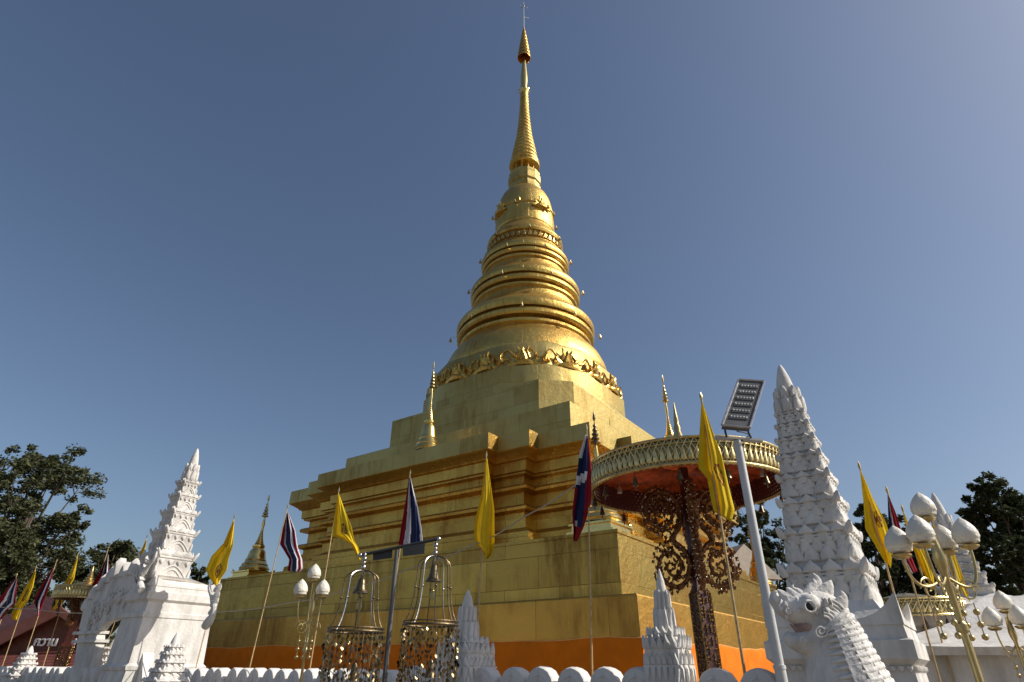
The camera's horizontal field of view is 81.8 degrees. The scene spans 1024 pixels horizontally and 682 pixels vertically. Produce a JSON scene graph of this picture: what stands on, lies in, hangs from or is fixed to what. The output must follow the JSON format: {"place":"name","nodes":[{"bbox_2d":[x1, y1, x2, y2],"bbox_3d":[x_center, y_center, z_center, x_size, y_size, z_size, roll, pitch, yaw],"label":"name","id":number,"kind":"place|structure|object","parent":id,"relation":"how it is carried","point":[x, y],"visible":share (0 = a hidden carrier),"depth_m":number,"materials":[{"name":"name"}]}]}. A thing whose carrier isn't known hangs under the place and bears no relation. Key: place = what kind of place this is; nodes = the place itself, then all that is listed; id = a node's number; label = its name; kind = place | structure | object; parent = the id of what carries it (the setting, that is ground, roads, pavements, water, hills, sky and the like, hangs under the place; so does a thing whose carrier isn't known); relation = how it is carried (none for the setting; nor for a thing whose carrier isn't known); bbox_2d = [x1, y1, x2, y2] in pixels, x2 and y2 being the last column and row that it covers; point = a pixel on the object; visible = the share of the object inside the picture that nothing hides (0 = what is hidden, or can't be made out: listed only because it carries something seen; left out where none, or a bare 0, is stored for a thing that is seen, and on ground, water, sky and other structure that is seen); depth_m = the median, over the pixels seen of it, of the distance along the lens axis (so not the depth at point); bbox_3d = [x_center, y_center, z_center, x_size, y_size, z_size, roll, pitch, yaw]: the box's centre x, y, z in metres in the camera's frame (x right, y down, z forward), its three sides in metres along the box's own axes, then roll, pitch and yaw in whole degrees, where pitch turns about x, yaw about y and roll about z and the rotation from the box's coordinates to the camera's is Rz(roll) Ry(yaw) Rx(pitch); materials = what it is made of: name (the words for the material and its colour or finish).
{"place":"outdoors","nodes":[
{"label":"outdoors","id":0,"kind":"place"},
{"bbox_2d":[216,479,581,612],"bbox_3d":[-3.021,4.419,12.019,10.291,1.632,0.024,-19,-34,31],"label":"rope","id":1,"kind":"object","parent":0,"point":[419,565],"visible":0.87,"depth_m":10.91,"materials":[{"name":"fabric"}]},
{"bbox_2d":[0,0,1023,645],"label":"sky","id":2,"kind":"structure","parent":0,"point":[251,235],"materials":[{"name":"blue"}]},
{"bbox_2d":[731,544,782,580],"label":"pavilion","id":3,"kind":"structure","parent":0,"point":[743,554],"depth_m":36.89,"materials":[{"name":"white paint"}]},
{"bbox_2d":[761,365,929,681],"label":"white tower","id":4,"kind":"structure","parent":0,"point":[821,535],"depth_m":6.78,"materials":[{"name":"paint"}]},
{"label":"courtyard paving","id":5,"kind":"structure","parent":0,"visible":0},
{"bbox_2d":[0,573,17,622],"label":"flag","id":6,"kind":"object","parent":5,"relation":"on","point":[8,598],"visible":0.99,"depth_m":22.69,"materials":[{"name":"multicoloured fabric"}]},
{"bbox_2d":[0,646,37,681],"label":"wall stupa","id":7,"kind":"object","parent":5,"relation":"on","point":[28,657],"depth_m":17.52,"materials":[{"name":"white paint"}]},
{"bbox_2d":[2,566,36,665],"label":"flag","id":8,"kind":"object","parent":5,"relation":"on","point":[23,599],"visible":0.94,"depth_m":21.76,"materials":[{"name":"yellow fabric"}]},
{"bbox_2d":[0,515,39,615],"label":"tree","id":9,"kind":"object","parent":5,"relation":"on","point":[19,563],"visible":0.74,"depth_m":38.07,"materials":[{"name":"green plant"}]},
{"bbox_2d":[0,596,79,666],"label":"prayer hall","id":10,"kind":"structure","parent":5,"relation":"on","point":[42,633],"depth_m":22.49,"materials":[{"name":"red paint"}]},
{"bbox_2d":[26,560,56,650],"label":"flag","id":11,"kind":"object","parent":5,"relation":"on","point":[40,596],"visible":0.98,"depth_m":20.98,"materials":[{"name":"multicoloured fabric"}]},
{"bbox_2d":[0,443,107,615],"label":"tree","id":12,"kind":"object","parent":5,"relation":"on","point":[38,479],"visible":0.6,"depth_m":44.60,"materials":[{"name":"green plant"}]},
{"bbox_2d":[43,552,78,665],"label":"flag","id":13,"kind":"object","parent":5,"relation":"on","point":[70,578],"visible":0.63,"depth_m":20.07,"materials":[{"name":"yellow fabric"}]},
{"bbox_2d":[51,566,94,666],"bbox_3d":[-14.005,9.518,18.675,1.752,4.544,1.752,9,-30,-14],"label":"ceremonial parasol","id":14,"kind":"object","parent":5,"relation":"on","point":[74,595],"visible":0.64,"depth_m":18.70,"materials":[{"name":"gold metal"}]},
{"bbox_2d":[73,546,108,665],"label":"flag","id":15,"kind":"object","parent":5,"relation":"on","point":[104,571],"visible":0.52,"depth_m":18.96,"materials":[{"name":"multicoloured fabric"}]},
{"bbox_2d":[55,538,143,646],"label":"tree","id":16,"kind":"object","parent":5,"relation":"on","point":[117,550],"visible":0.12,"depth_m":47.48,"materials":[{"name":"green plant"}]},
{"bbox_2d":[101,638,114,665],"bbox_3d":[-11.053,9.280,15.908,0.816,2.308,0.816,-19,-34,31],"label":"wall stupa","id":17,"kind":"object","parent":5,"relation":"on","point":[106,652],"depth_m":16.11,"materials":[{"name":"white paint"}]},
{"bbox_2d":[103,535,147,651],"bbox_3d":[-14.371,10.197,21.454,1.372,6.062,0.144,-22,-36,35],"label":"flag","id":18,"kind":"object","parent":5,"relation":"on","point":[143,549],"visible":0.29,"depth_m":22.38,"materials":[{"name":"yellow fabric"}]},
{"bbox_2d":[97,448,219,681],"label":"white tower","id":19,"kind":"structure","parent":5,"relation":"on","point":[166,606],"depth_m":15.03,"materials":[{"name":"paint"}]},
{"bbox_2d":[1,607,82,613],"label":"rope","id":20,"kind":"object","parent":19,"relation":"attached to","point":[43,610],"visible":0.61,"depth_m":18.73,"materials":[{"name":"fabric"}]},
{"bbox_2d":[71,558,153,681],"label":"gate arch","id":21,"kind":"structure","parent":19,"relation":"attached to","point":[103,606],"depth_m":15.93,"materials":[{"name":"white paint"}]},
{"bbox_2d":[136,551,156,592],"bbox_3d":[-9.120,5.768,14.759,0.513,0.962,0.192,-19,-34,31],"label":"finial","id":22,"kind":"object","parent":19,"relation":"attached to","point":[140,585],"visible":1,"depth_m":14.78,"materials":[{"name":"white paint"}]},
{"bbox_2d":[201,581,221,629],"bbox_3d":[-6.628,5.788,12.995,0.518,1.010,0.192,-19,-34,31],"label":"finial","id":23,"kind":"object","parent":19,"relation":"attached to","point":[208,621],"visible":1,"depth_m":12.86,"materials":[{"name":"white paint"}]},
{"bbox_2d":[141,633,189,681],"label":"wall stupa","id":24,"kind":"object","parent":5,"relation":"on","point":[169,664],"depth_m":11.34,"materials":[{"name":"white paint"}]},
{"bbox_2d":[190,562,213,584],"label":"tree","id":25,"kind":"object","parent":5,"relation":"on","point":[196,574],"visible":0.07,"depth_m":56.23,"materials":[{"name":"green plant"}]},
{"bbox_2d":[195,515,234,667],"bbox_3d":[-7.413,6.776,14.238,0.939,5.111,0.142,-23,-37,35],"label":"flag","id":26,"kind":"object","parent":5,"relation":"on","point":[217,566],"visible":0.99,"depth_m":14.91,"materials":[{"name":"yellow fabric"}]},
{"bbox_2d":[249,503,302,667],"bbox_3d":[-5.174,6.057,12.879,1.364,5.077,0.184,-22,-36,35],"label":"flag","id":27,"kind":"object","parent":5,"relation":"on","point":[288,543],"visible":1,"depth_m":13.48,"materials":[{"name":"multicoloured fabric"}]},
{"bbox_2d":[293,564,329,681],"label":"lotus lamp post","id":28,"kind":"object","parent":5,"relation":"on","point":[313,575],"visible":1,"depth_m":6.90,"materials":[{"name":"gold metal"}]},
{"bbox_2d":[309,487,360,667],"bbox_3d":[-3.552,5.424,11.845,1.181,5.197,0.140,-19,-35,31],"label":"flag","id":29,"kind":"object","parent":5,"relation":"on","point":[342,528],"visible":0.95,"depth_m":12.71,"materials":[{"name":"yellow fabric"}]},
{"bbox_2d":[0,666,775,681],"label":"boundary wall","id":30,"kind":"structure","parent":5,"relation":"on","point":[236,674],"depth_m":9.63,"materials":[{"name":"white paint"}]},
{"bbox_2d":[435,589,496,681],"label":"wall stupa","id":31,"kind":"object","parent":30,"relation":"on","point":[476,652],"depth_m":8.97,"materials":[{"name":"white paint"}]},
{"bbox_2d":[358,537,440,681],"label":"bell crossbar post","id":32,"kind":"object","parent":5,"relation":"on","point":[415,548],"visible":1,"depth_m":5.96,"materials":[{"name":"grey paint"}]},
{"bbox_2d":[318,551,385,681],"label":"bell cage","id":33,"kind":"object","parent":32,"relation":"hanging from","point":[353,670],"visible":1,"depth_m":5.47,"materials":[{"name":"brown metal"}]},
{"bbox_2d":[396,541,460,681],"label":"bell cage","id":34,"kind":"object","parent":32,"relation":"hanging from","point":[433,577],"visible":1,"depth_m":5.68,"materials":[{"name":"brown metal"}]},
{"bbox_2d":[383,469,422,665],"bbox_3d":[-2.016,4.851,10.778,0.872,5.183,0.130,-22,-36,35],"label":"flag","id":35,"kind":"object","parent":5,"relation":"on","point":[411,530],"visible":0.94,"depth_m":11.51,"materials":[{"name":"multicoloured fabric"}]},
{"bbox_2d":[474,451,494,621],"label":"flag","id":36,"kind":"object","parent":5,"relation":"on","point":[484,528],"visible":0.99,"depth_m":10.56,"materials":[{"name":"yellow fabric"}]},
{"bbox_2d":[207,4,777,648],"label":"golden chedi","id":37,"kind":"structure","parent":5,"relation":"on","point":[525,386],"depth_m":24.81,"materials":[{"name":"gold metal"}]},
{"bbox_2d":[228,495,274,577],"bbox_3d":[-12.855,9.987,30.274,1.613,4.244,1.613,-19,-34,31],"label":"corner stupa","id":38,"kind":"object","parent":37,"relation":"on","point":[254,563],"visible":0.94,"depth_m":29.34,"materials":[{"name":"gold metal"}]},
{"bbox_2d":[407,361,437,451],"bbox_3d":[-3.843,3.254,27.836,1.358,5.142,1.358,-19,-34,31],"label":"mini stupa","id":39,"kind":"object","parent":37,"relation":"on","point":[427,438],"visible":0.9,"depth_m":27.05,"materials":[{"name":"gold metal"}]},
{"bbox_2d":[203,636,774,681],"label":"cloth wrap","id":40,"kind":"object","parent":37,"relation":"attached to","point":[622,655],"visible":0.41,"depth_m":19.00,"materials":[{"name":"orange fabric"}]},
{"bbox_2d":[566,412,632,534],"bbox_3d":[2.955,4.523,20.446,1.691,4.449,1.691,-19,-34,31],"label":"corner stupa","id":41,"kind":"object","parent":37,"relation":"on","point":[611,519],"visible":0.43,"depth_m":19.12,"materials":[{"name":"gold metal"}]},
{"bbox_2d":[662,375,673,436],"bbox_3d":[7.924,4.250,29.923,1.524,5.594,1.524,-19,-34,31],"label":"mini stupa","id":42,"kind":"object","parent":37,"relation":"on","point":[669,430],"visible":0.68,"depth_m":30.14,"materials":[{"name":"gold metal"}]},
{"bbox_2d":[747,520,776,588],"bbox_3d":[13.734,12.094,33.579,1.575,4.145,1.575,-19,-34,31],"label":"corner stupa","id":43,"kind":"object","parent":37,"relation":"on","point":[753,574],"visible":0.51,"depth_m":32.89,"materials":[{"name":"gold metal"}]},
{"bbox_2d":[572,424,592,676],"bbox_3d":[1.119,3.779,8.940,0.384,5.312,0.142,-21,-36,34],"label":"flag","id":44,"kind":"object","parent":5,"relation":"on","point":[581,501],"visible":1,"depth_m":9.61,"materials":[{"name":"blue fabric"}]},
{"bbox_2d":[642,569,696,681],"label":"wall stupa","id":45,"kind":"object","parent":5,"relation":"on","point":[667,648],"depth_m":7.33,"materials":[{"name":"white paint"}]},
{"bbox_2d":[591,402,783,678],"bbox_3d":[3.117,3.886,9.982,3.520,6.164,3.520,9,-30,-14],"label":"ceremonial parasol","id":46,"kind":"object","parent":5,"relation":"on","point":[658,477],"visible":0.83,"depth_m":10.05,"materials":[{"name":"gold metal"}]},
{"bbox_2d":[698,392,745,673],"bbox_3d":[2.844,3.087,7.676,0.198,5.312,0.352,18,-34,-29],"label":"flag","id":47,"kind":"object","parent":5,"relation":"on","point":[711,464],"visible":0.99,"depth_m":8.28,"materials":[{"name":"yellow fabric"}]},
{"bbox_2d":[714,378,787,681],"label":"solar floodlight","id":48,"kind":"object","parent":5,"relation":"on","point":[740,412],"visible":1,"depth_m":5.67,"materials":[{"name":"grey paint"}]},
{"bbox_2d":[727,502,787,591],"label":"tree","id":49,"kind":"object","parent":5,"relation":"on","point":[768,550],"visible":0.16,"depth_m":49.30,"materials":[{"name":"green plant"}]},
{"bbox_2d":[769,573,894,681],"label":"naga statue","id":50,"kind":"object","parent":5,"relation":"on","point":[829,640],"visible":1,"depth_m":3.80,"materials":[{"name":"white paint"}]},
{"bbox_2d":[858,462,894,591],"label":"flag","id":51,"kind":"object","parent":5,"relation":"on","point":[876,527],"visible":0.91,"depth_m":7.71,"materials":[{"name":"yellow fabric"}]},
{"bbox_2d":[852,503,938,597],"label":"tree","id":52,"kind":"object","parent":5,"relation":"on","point":[901,582],"visible":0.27,"depth_m":40.26,"materials":[{"name":"green plant"}]},
{"bbox_2d":[885,485,940,681],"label":"flag","id":53,"kind":"object","parent":5,"relation":"on","point":[894,521],"visible":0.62,"depth_m":8.35,"materials":[{"name":"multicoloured fabric"}]},
{"bbox_2d":[897,549,938,595],"bbox_3d":[28.390,18.129,38.289,6.470,9.504,5.976,0,-29,0],"label":"tree","id":54,"kind":"object","parent":5,"relation":"on","point":[901,567],"visible":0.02,"depth_m":39.91,"materials":[{"name":"green plant"}]},
{"bbox_2d":[882,593,965,631],"bbox_3d":[8.299,6.688,11.764,2.052,3.074,2.052,9,-30,-14],"label":"ceremonial parasol","id":55,"kind":"object","parent":5,"relation":"on","point":[940,604],"visible":0.1,"depth_m":11.54,"materials":[{"name":"gold metal"}]},
{"bbox_2d":[901,504,954,681],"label":"flag","id":56,"kind":"object","parent":5,"relation":"on","point":[922,561],"visible":0.59,"depth_m":9.03,"materials":[{"name":"yellow fabric"}]},
{"bbox_2d":[884,492,988,681],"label":"lotus lamp post","id":57,"kind":"object","parent":5,"relation":"on","point":[922,533],"visible":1,"depth_m":4.25,"materials":[{"name":"gold metal"}]},
{"bbox_2d":[931,522,983,679],"bbox_3d":[6.296,4.197,7.944,0.191,3.681,0.114,-15,-33,25],"label":"flag","id":58,"kind":"object","parent":5,"relation":"on","point":[957,569],"visible":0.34,"depth_m":8.40,"materials":[{"name":"yellow fabric"}]},
{"bbox_2d":[902,493,1023,633],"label":"white tower","id":59,"kind":"structure","parent":5,"relation":"on","point":[945,520],"depth_m":12.30,"materials":[{"name":"paint"}]},
{"bbox_2d":[917,596,1023,681],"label":"wall","id":60,"kind":"structure","parent":5,"relation":"on","point":[996,663],"depth_m":8.43,"materials":[{"name":"paint"}]},
{"bbox_2d":[955,471,1023,592],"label":"tree","id":61,"kind":"object","parent":5,"relation":"on","point":[1005,534],"visible":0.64,"depth_m":34.90,"materials":[{"name":"green plant"}]},
{"bbox_2d":[981,590,1023,680],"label":"lotus lamp post","id":62,"kind":"object","parent":5,"relation":"on","point":[992,618],"visible":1,"depth_m":6.84,"materials":[{"name":"gold metal"}]},
{"bbox_2d":[994,543,1023,595],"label":"tree","id":63,"kind":"object","parent":5,"relation":"on","point":[1016,560],"visible":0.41,"depth_m":28.75,"materials":[{"name":"green plant"}]}
]}

